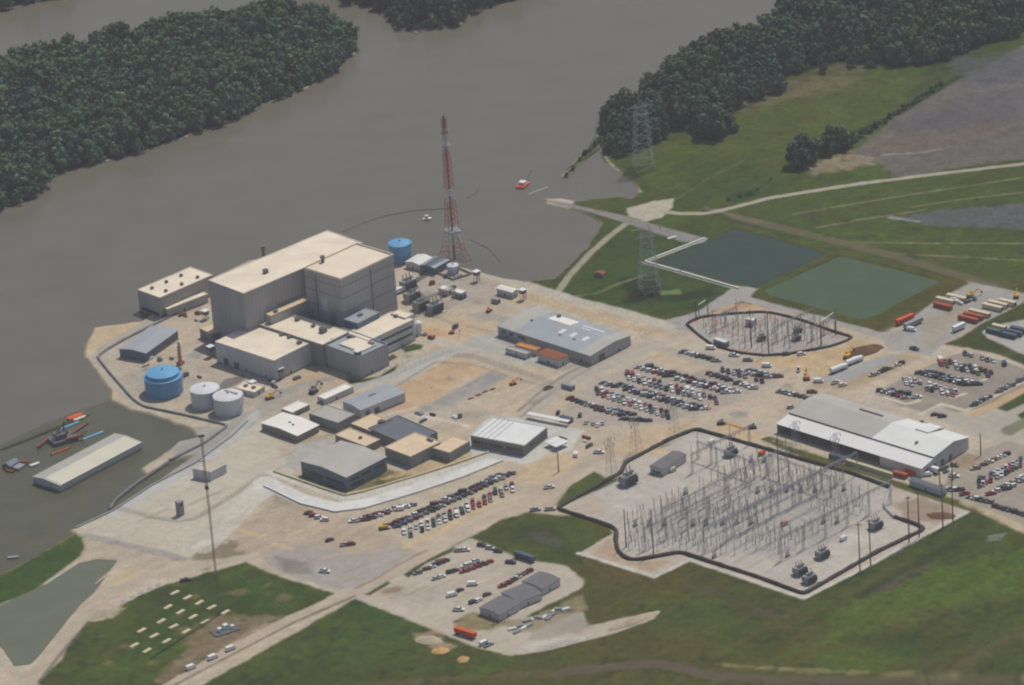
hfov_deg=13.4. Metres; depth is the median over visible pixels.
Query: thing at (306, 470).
window
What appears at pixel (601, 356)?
door
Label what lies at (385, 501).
concrete barrier
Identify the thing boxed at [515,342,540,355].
orange shed
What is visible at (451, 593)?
parked van
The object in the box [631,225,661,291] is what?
transmission tower
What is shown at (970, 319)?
shipping container
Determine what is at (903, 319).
trailer
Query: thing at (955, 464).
parked car
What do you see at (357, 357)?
office block
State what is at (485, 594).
parked car
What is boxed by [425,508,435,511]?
parked pickup
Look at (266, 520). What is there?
ground
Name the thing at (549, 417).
canopy
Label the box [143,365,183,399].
storage tank
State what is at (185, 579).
parked pickup
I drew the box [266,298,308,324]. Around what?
steam annex
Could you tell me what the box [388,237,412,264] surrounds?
storage tank
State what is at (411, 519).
parked car
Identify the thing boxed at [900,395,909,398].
parked car
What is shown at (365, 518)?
parked pickup
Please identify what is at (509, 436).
warehouse building
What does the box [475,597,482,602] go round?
parked car
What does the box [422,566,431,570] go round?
parked car
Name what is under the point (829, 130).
broadleaf tree
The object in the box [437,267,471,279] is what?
containment wall
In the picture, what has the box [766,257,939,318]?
green pond water
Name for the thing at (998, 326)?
shipping container
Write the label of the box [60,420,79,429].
floating pipe
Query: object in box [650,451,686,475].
switchyard house
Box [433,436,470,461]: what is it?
tan side block
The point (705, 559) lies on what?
flood barrier
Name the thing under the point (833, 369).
tanker truck
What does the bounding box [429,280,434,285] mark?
equipment box
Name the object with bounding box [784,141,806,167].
broadleaf tree
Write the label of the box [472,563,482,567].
parked pickup
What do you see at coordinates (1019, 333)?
shipping container
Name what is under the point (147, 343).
boathouse shed
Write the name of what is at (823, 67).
broadleaf tree
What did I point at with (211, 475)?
screen wall
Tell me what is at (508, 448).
window
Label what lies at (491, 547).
parked car
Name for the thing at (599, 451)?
parked pickup
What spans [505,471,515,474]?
parked pickup
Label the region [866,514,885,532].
power transformer
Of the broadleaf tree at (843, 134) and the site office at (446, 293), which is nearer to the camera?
the site office at (446, 293)
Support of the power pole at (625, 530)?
on the gravel yard at (251, 454)
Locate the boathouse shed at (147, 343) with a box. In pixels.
[119,326,177,361]
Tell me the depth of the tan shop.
2433.19 m
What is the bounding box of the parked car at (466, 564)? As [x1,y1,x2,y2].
[460,562,469,567]
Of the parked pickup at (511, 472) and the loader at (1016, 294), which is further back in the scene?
the loader at (1016, 294)
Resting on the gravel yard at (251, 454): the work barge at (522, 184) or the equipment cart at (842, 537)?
the equipment cart at (842, 537)
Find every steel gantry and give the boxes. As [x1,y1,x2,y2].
[412,285,456,314]
[643,484,730,550]
[661,438,787,528]
[690,425,750,473]
[696,437,755,477]
[702,451,858,552]
[712,306,738,329]
[732,458,844,535]
[768,448,832,495]
[774,306,815,342]
[779,480,891,561]
[810,307,836,340]
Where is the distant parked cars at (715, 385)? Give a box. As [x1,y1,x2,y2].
[543,326,1023,406]
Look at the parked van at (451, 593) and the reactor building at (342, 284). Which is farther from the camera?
the reactor building at (342, 284)
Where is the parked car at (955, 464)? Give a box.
[950,462,959,466]
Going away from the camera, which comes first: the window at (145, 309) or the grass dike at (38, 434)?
the grass dike at (38, 434)
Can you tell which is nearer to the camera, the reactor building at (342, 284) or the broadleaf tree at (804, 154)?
the reactor building at (342, 284)
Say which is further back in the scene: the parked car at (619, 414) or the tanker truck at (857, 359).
the tanker truck at (857, 359)
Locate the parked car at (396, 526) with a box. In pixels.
[392,524,401,528]
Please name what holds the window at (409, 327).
in the service building at (395, 332)
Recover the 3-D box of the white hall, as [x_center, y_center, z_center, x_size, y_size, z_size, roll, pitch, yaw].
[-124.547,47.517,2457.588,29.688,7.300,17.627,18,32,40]
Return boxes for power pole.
[623,510,626,547]
[650,509,653,553]
[749,310,751,347]
[767,315,768,353]
[776,437,778,475]
[855,523,860,571]
[868,519,871,565]
[905,496,910,542]
[916,491,920,536]
[939,484,944,528]
[949,477,954,521]
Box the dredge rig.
[36,422,88,447]
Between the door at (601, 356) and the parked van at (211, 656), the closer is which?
the parked van at (211, 656)
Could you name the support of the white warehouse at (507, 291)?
on the ground at (266, 520)
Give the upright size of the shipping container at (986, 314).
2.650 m
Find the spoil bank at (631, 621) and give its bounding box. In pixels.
[608,611,659,630]
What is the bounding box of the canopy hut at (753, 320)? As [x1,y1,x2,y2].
[745,316,756,326]
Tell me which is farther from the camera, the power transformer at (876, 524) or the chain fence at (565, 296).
the chain fence at (565, 296)
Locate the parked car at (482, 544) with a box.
[476,542,486,546]
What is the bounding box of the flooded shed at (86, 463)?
[32,433,141,491]
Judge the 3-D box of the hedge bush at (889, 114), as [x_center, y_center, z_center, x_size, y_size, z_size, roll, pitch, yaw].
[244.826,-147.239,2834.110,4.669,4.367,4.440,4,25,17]
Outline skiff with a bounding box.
[8,555,18,558]
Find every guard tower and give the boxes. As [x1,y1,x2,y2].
[200,308,209,320]
[206,344,214,356]
[278,367,283,379]
[472,269,479,280]
[518,287,526,300]
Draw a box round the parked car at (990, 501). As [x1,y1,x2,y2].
[985,499,994,502]
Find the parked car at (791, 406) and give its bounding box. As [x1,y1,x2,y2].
[787,404,795,408]
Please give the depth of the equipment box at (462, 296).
2611.64 m
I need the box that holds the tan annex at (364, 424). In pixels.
[351,413,389,435]
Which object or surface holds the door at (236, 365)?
in the radwaste building at (263, 352)
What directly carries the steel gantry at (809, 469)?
on the gravel yard at (251, 454)
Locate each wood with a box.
[0,0,36,6]
[0,0,359,204]
[343,0,497,28]
[598,0,1023,152]
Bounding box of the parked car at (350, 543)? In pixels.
[346,541,355,545]
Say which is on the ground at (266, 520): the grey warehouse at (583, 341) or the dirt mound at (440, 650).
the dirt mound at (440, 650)
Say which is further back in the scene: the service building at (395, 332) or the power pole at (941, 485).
the service building at (395, 332)
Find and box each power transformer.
[399,273,420,291]
[400,284,420,304]
[409,293,428,313]
[423,295,446,316]
[615,465,641,489]
[721,442,740,459]
[756,331,766,342]
[790,331,802,342]
[790,561,807,578]
[791,326,803,333]
[799,567,819,586]
[813,543,832,561]
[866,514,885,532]
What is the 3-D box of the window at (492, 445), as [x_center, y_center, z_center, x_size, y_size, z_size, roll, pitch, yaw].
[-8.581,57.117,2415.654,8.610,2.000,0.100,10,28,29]
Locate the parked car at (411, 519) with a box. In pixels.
[404,517,413,521]
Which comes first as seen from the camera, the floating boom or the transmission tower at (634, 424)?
the transmission tower at (634, 424)
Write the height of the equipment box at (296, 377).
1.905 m
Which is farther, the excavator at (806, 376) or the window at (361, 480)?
the excavator at (806, 376)
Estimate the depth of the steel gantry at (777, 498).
2323.25 m
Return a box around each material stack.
[507,626,516,630]
[562,606,570,611]
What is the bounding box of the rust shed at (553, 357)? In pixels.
[536,348,568,367]
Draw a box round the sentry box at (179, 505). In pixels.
[174,499,184,516]
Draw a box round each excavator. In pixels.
[509,377,521,385]
[803,367,809,380]
[843,346,854,358]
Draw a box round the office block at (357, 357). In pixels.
[325,327,388,378]
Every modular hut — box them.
[478,595,520,621]
[500,583,542,608]
[521,571,560,595]
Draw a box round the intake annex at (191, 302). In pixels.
[164,292,208,316]
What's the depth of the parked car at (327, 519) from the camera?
2350.30 m
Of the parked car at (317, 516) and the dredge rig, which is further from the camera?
the dredge rig
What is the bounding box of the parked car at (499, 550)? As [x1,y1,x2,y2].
[493,548,502,552]
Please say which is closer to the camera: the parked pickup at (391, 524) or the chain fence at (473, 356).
the parked pickup at (391, 524)
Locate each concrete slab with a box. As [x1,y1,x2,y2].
[129,642,139,647]
[136,627,146,633]
[142,648,151,653]
[149,633,159,638]
[156,618,165,623]
[161,638,171,643]
[168,624,178,628]
[175,609,185,614]
[181,628,190,633]
[182,594,192,599]
[188,614,197,619]
[194,600,204,605]
[200,619,210,624]
[206,605,216,609]
[220,609,229,614]
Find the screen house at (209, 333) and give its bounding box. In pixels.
[199,323,220,342]
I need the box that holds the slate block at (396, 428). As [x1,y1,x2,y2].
[368,415,437,444]
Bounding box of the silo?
[415,320,421,335]
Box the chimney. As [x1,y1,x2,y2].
[261,245,264,256]
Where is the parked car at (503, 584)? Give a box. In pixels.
[497,582,507,587]
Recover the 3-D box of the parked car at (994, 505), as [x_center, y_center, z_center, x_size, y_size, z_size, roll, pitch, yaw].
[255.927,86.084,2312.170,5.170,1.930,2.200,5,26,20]
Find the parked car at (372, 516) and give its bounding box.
[368,515,376,518]
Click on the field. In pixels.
(973, 117)
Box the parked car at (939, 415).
[937,413,946,417]
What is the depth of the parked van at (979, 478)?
2339.77 m
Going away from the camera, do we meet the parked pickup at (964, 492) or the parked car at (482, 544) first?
the parked car at (482, 544)
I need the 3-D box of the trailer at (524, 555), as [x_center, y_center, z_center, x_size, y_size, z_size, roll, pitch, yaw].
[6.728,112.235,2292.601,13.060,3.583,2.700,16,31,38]
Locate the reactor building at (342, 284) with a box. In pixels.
[304,243,397,327]
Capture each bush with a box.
[581,149,587,154]
[857,128,866,135]
[870,121,879,126]
[886,112,893,117]
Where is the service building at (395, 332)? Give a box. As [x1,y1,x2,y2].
[348,311,415,353]
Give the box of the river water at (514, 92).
[0,0,775,444]
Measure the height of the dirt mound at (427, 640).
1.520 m
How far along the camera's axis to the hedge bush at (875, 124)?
2820.24 m
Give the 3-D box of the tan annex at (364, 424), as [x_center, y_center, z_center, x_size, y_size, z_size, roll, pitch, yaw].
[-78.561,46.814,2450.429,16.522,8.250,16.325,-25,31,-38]
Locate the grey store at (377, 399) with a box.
[342,384,405,418]
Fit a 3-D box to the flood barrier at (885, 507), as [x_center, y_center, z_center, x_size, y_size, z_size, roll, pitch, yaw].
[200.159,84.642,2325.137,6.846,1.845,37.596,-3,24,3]
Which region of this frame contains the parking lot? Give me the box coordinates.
[555,348,1023,525]
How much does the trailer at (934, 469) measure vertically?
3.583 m
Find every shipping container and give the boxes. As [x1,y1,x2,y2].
[491,297,500,303]
[559,414,573,422]
[561,382,574,390]
[829,452,845,461]
[892,469,908,478]
[905,468,915,475]
[933,301,952,310]
[935,296,954,304]
[946,293,966,300]
[958,314,978,323]
[963,311,983,320]
[968,308,990,317]
[982,302,1002,311]
[986,327,1003,334]
[987,299,1008,308]
[991,323,1006,330]
[998,298,1016,306]
[999,330,1016,339]
[1004,328,1022,336]
[1010,325,1023,333]
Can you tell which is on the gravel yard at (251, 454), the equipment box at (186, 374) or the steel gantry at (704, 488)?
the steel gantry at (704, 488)
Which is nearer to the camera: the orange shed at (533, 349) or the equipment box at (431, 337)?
the orange shed at (533, 349)
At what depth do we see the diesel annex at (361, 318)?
2554.95 m
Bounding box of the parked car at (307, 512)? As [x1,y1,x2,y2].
[303,510,312,514]
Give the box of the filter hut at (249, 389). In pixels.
[235,381,264,396]
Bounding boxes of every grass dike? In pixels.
[0,413,92,449]
[565,147,599,170]
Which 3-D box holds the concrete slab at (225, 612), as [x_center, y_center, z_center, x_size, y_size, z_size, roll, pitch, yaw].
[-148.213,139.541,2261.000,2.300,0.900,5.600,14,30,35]
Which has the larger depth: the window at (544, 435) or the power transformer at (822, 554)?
the window at (544, 435)
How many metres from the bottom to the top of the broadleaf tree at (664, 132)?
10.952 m
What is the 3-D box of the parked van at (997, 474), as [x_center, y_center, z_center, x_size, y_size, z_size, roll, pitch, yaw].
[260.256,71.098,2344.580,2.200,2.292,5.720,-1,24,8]
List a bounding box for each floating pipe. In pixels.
[50,446,70,455]
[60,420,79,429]
[81,430,103,440]
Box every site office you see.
[438,285,452,295]
[452,288,466,298]
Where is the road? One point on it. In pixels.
(998, 424)
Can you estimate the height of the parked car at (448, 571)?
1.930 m
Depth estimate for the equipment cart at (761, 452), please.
2388.02 m
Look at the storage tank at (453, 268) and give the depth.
2646.73 m
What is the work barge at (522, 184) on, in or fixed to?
on the river water at (514, 92)
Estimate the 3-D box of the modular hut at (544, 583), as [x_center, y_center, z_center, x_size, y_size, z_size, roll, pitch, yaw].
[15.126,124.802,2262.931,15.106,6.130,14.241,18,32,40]
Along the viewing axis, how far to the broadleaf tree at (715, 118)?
2816.61 m
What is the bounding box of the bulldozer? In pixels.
[379,522,388,530]
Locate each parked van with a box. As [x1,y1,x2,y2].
[185,663,196,669]
[207,653,218,659]
[225,644,235,651]
[394,505,403,510]
[429,501,439,505]
[435,558,445,563]
[446,590,457,596]
[454,509,458,516]
[457,488,466,492]
[467,580,477,585]
[478,639,487,645]
[493,487,497,494]
[901,390,911,395]
[922,471,931,476]
[977,475,981,482]
[995,471,999,478]
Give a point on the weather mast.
(201, 436)
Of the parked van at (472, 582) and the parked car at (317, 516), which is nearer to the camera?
the parked van at (472, 582)
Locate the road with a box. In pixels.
[0,162,1023,684]
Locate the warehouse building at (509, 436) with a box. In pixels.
[470,417,547,455]
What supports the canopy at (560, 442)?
on the gravel yard at (251, 454)
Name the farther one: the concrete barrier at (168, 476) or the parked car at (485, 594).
the concrete barrier at (168, 476)
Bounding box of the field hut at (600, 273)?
[594,270,605,277]
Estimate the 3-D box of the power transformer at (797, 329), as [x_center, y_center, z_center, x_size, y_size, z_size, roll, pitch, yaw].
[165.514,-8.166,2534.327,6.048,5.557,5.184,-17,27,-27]
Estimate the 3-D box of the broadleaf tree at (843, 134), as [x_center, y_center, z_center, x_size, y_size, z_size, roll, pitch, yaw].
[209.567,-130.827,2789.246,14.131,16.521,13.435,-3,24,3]
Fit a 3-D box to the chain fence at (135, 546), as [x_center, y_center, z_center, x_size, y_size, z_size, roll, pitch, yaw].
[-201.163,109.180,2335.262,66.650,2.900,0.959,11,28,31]
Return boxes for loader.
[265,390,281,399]
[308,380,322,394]
[717,419,724,424]
[748,423,756,429]
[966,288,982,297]
[1013,289,1018,298]
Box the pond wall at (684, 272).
[643,237,738,288]
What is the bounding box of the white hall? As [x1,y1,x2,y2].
[261,412,319,442]
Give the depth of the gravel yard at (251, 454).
2336.72 m
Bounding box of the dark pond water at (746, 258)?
[657,229,826,287]
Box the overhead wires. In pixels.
[653,467,862,535]
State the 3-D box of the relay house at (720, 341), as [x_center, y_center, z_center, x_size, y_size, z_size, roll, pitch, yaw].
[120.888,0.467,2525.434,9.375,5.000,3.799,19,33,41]
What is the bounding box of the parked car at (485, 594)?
[482,592,491,596]
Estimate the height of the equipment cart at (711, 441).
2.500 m
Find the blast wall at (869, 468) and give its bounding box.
[844,459,892,477]
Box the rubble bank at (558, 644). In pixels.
[531,637,582,652]
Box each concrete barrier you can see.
[75,420,247,527]
[263,459,503,512]
[273,451,488,495]
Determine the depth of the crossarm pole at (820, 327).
2511.88 m
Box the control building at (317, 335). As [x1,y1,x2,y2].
[258,314,348,367]
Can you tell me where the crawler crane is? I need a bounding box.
[174,340,183,365]
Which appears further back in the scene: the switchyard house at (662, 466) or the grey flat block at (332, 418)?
the grey flat block at (332, 418)
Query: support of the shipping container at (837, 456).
on the ground at (266, 520)
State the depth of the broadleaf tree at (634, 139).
2810.64 m
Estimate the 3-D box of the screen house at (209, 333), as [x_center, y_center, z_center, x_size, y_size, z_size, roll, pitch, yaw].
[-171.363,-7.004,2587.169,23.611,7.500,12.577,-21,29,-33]
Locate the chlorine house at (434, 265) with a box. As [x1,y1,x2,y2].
[420,256,448,274]
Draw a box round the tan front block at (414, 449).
[385,432,440,467]
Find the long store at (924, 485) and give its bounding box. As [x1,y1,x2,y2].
[908,477,947,496]
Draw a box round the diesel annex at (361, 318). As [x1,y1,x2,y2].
[344,308,379,329]
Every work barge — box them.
[66,413,82,420]
[73,415,85,421]
[516,170,531,188]
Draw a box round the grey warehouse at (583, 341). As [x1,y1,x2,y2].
[497,306,630,365]
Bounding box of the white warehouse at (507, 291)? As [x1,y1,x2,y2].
[496,285,518,298]
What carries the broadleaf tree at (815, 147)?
on the grass at (948, 600)
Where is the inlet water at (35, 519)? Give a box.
[0,401,196,574]
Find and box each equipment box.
[182,371,188,377]
[270,383,277,388]
[292,375,300,380]
[414,411,423,415]
[427,335,434,339]
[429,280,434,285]
[452,323,458,329]
[459,294,466,299]
[585,442,592,448]
[941,464,948,470]
[955,300,963,304]
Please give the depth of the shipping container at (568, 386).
2483.80 m
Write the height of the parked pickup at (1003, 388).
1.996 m
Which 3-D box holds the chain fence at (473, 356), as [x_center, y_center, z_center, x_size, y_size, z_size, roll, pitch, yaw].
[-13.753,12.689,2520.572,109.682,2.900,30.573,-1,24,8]
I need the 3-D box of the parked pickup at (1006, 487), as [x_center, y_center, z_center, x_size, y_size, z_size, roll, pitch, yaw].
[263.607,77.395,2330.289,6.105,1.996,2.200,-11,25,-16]
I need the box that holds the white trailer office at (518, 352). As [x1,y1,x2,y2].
[505,345,531,359]
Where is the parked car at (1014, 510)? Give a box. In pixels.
[1011,509,1020,512]
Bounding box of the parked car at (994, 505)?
[991,503,999,507]
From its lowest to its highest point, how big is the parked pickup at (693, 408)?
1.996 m
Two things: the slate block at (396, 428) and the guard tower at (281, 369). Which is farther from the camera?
the guard tower at (281, 369)
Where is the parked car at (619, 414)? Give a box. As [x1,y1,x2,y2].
[617,412,626,416]
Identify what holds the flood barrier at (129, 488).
on the ground at (266, 520)
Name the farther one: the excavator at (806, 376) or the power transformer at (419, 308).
the power transformer at (419, 308)
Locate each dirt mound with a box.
[415,636,443,644]
[431,648,448,653]
[458,656,469,660]
[850,344,880,356]
[872,344,883,348]
[926,512,955,519]
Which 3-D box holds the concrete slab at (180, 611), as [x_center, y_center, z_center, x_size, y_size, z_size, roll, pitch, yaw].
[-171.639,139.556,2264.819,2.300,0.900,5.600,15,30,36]
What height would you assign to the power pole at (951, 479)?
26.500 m
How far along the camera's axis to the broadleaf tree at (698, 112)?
2831.15 m
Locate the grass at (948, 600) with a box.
[0,30,1023,684]
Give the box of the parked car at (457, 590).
[455,588,463,592]
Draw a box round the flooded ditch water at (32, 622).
[0,559,116,665]
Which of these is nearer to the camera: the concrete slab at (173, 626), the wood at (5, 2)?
the concrete slab at (173, 626)
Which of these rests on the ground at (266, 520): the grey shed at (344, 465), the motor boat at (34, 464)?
the grey shed at (344, 465)
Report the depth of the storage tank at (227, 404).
2480.63 m
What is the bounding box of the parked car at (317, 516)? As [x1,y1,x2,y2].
[314,514,323,518]
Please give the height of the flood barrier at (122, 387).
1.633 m
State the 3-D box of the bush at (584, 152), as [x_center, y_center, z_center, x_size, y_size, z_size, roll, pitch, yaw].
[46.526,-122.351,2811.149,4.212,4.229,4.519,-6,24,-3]
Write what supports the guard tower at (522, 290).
on the ground at (266, 520)
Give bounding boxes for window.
[141,306,159,315]
[304,468,321,476]
[326,476,343,484]
[351,479,362,486]
[380,325,411,340]
[388,332,412,345]
[474,440,486,445]
[490,443,502,448]
[506,446,521,451]
[526,440,535,452]
[537,431,546,444]
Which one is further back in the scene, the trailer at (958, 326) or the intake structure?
the intake structure
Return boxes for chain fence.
[85,534,184,560]
[118,472,262,520]
[248,330,488,401]
[270,451,499,499]
[390,352,580,377]
[473,269,651,320]
[478,278,650,407]
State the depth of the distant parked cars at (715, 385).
2475.44 m
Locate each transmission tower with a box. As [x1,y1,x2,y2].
[604,436,617,479]
[627,103,656,172]
[629,415,642,452]
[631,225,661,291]
[667,399,681,441]
[790,420,801,450]
[830,432,840,461]
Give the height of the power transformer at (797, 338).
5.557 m
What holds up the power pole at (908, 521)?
on the gravel yard at (251, 454)
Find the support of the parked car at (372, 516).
on the ground at (266, 520)
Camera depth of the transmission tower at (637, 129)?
2774.30 m
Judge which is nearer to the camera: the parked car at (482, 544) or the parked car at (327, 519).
the parked car at (482, 544)
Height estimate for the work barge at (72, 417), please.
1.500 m
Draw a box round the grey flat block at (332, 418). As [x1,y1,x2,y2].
[309,404,355,432]
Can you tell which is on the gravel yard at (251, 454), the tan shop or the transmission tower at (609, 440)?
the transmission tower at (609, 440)
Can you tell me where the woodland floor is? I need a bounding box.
[0,0,1023,206]
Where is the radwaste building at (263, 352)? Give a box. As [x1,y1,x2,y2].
[215,326,311,379]
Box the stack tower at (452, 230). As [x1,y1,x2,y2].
[438,115,471,260]
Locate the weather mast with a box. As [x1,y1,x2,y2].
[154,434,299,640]
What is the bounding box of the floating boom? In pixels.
[343,208,452,231]
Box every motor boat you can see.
[29,462,39,466]
[423,215,431,220]
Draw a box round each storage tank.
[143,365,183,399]
[189,380,220,409]
[212,387,244,417]
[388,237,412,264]
[447,262,459,274]
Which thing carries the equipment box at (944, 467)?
on the ground at (266, 520)
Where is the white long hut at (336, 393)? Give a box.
[317,383,353,404]
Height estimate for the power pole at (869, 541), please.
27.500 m
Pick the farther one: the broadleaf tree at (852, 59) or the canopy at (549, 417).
the broadleaf tree at (852, 59)
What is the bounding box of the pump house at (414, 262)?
[405,254,431,270]
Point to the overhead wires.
(754, 499)
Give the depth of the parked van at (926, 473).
2350.99 m
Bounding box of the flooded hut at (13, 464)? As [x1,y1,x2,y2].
[2,458,29,472]
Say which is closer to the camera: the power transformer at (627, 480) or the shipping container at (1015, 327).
the power transformer at (627, 480)
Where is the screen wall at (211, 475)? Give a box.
[192,464,226,480]
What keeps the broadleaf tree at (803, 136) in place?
on the grass at (948, 600)
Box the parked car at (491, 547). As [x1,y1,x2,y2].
[485,545,494,549]
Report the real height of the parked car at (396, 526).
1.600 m
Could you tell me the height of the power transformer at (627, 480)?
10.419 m
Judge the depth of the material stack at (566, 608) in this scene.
2237.78 m
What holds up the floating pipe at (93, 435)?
on the inlet water at (35, 519)
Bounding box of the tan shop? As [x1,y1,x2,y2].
[335,427,380,449]
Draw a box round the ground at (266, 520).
[0,6,1023,684]
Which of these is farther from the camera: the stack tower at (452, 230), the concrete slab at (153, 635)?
the stack tower at (452, 230)
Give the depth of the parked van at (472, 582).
2269.37 m
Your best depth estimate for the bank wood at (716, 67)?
2932.19 m
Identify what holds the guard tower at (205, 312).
on the ground at (266, 520)
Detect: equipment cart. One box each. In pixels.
[669,466,675,472]
[707,438,714,443]
[758,450,765,455]
[780,520,787,526]
[839,535,846,541]
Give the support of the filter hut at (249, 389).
on the ground at (266, 520)
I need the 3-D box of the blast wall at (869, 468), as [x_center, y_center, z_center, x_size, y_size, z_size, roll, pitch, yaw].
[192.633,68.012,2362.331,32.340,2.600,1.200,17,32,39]
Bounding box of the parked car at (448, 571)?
[445,569,455,573]
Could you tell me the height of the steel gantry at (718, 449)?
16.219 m
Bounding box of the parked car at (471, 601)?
[468,599,474,604]
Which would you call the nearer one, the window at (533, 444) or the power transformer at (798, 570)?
the power transformer at (798, 570)
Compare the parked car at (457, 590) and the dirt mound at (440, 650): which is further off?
the parked car at (457, 590)
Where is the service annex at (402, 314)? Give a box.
[390,309,415,335]
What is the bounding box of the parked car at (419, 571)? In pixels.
[413,569,422,574]
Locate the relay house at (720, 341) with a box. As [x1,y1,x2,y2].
[713,336,728,347]
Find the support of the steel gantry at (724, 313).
on the gravel yard at (251, 454)
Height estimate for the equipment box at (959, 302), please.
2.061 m
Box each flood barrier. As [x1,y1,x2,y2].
[97,313,227,461]
[108,460,169,509]
[556,427,924,594]
[685,310,852,355]
[882,485,894,518]
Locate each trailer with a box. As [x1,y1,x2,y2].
[396,285,404,294]
[454,626,476,638]
[514,550,535,562]
[895,313,914,325]
[903,316,922,328]
[929,465,940,473]
[952,321,965,331]
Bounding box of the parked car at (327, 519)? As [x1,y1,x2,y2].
[320,517,329,521]
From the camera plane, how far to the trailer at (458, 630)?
2217.64 m
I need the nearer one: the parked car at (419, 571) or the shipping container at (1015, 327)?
the parked car at (419, 571)
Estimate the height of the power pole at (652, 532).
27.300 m
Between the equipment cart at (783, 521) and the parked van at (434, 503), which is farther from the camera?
the parked van at (434, 503)
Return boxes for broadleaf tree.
[603,136,616,150]
[611,140,630,155]
[625,129,644,148]
[641,127,657,142]
[657,122,669,136]
[672,102,690,126]
[693,110,709,130]
[697,104,727,135]
[723,96,736,111]
[723,112,735,127]
[731,123,739,130]
[733,85,749,105]
[748,79,768,98]
[768,80,783,93]
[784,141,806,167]
[788,138,819,164]
[790,133,809,148]
[805,137,821,157]
[818,64,827,72]
[818,134,834,154]
[820,125,846,149]
[833,124,851,148]
[844,130,854,145]
[845,52,858,65]
[864,51,877,65]
[885,51,895,63]
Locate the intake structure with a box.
[137,267,212,317]
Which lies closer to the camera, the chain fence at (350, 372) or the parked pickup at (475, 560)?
the parked pickup at (475, 560)
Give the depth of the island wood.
2954.12 m
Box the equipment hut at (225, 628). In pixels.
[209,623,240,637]
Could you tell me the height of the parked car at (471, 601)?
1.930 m
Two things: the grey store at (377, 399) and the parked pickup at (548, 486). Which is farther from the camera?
the grey store at (377, 399)
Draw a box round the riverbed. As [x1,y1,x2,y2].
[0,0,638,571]
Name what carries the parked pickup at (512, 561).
on the gravel yard at (251, 454)
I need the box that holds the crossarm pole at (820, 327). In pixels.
[820,313,832,345]
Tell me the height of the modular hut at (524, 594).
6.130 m
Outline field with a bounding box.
[849,45,1023,229]
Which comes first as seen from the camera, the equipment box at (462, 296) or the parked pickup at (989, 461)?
the parked pickup at (989, 461)
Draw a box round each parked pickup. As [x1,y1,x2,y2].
[180,577,191,581]
[319,568,330,572]
[348,518,359,522]
[360,516,370,521]
[386,522,396,525]
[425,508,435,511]
[452,606,464,611]
[454,547,464,551]
[459,568,470,573]
[462,490,473,494]
[468,558,480,562]
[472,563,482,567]
[477,561,488,564]
[483,641,493,647]
[494,475,505,479]
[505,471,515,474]
[505,559,516,564]
[530,506,540,511]
[543,484,554,488]
[545,506,555,510]
[593,449,604,453]
[682,404,692,408]
[688,406,699,410]
[880,389,890,392]
[911,394,921,398]
[948,473,959,477]
[954,486,964,491]
[959,490,970,495]
[970,465,981,469]
[983,459,994,462]
[985,490,996,495]
[997,386,1008,389]
[1001,485,1012,490]
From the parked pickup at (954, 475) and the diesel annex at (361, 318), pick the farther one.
the diesel annex at (361, 318)
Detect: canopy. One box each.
[527,412,569,422]
[544,436,561,443]
[550,439,568,446]
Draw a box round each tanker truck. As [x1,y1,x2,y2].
[829,363,847,373]
[844,355,863,365]
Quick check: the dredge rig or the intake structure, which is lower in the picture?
the dredge rig
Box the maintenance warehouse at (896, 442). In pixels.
[776,393,968,477]
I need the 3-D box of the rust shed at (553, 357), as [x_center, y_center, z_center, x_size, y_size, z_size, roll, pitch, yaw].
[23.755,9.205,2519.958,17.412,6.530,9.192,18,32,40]
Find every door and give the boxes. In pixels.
[223,357,228,365]
[234,362,238,368]
[330,311,337,327]
[599,352,604,360]
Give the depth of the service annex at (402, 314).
2562.43 m
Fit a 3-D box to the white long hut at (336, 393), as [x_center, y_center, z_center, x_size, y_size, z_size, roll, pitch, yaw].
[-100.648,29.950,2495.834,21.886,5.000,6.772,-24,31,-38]
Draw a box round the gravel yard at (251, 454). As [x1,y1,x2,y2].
[75,198,1023,654]
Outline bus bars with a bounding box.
[652,467,858,554]
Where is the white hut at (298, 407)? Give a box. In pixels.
[281,400,309,415]
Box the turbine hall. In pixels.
[208,230,362,337]
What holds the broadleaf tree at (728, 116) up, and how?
on the woodland floor
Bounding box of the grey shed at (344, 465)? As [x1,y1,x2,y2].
[300,440,387,491]
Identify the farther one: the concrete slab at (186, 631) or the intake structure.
the intake structure
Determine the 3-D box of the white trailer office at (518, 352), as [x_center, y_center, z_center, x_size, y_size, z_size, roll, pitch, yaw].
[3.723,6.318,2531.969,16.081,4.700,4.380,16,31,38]
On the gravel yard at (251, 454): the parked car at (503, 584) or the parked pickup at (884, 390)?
the parked car at (503, 584)
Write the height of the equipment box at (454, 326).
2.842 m
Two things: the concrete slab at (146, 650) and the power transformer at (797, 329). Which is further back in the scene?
the power transformer at (797, 329)
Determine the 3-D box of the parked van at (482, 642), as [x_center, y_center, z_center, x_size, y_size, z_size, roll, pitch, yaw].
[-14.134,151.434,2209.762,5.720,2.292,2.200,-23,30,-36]
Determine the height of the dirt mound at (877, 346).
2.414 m
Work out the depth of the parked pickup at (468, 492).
2368.34 m
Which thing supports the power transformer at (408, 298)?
on the ground at (266, 520)
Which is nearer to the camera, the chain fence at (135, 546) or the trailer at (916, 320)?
the chain fence at (135, 546)

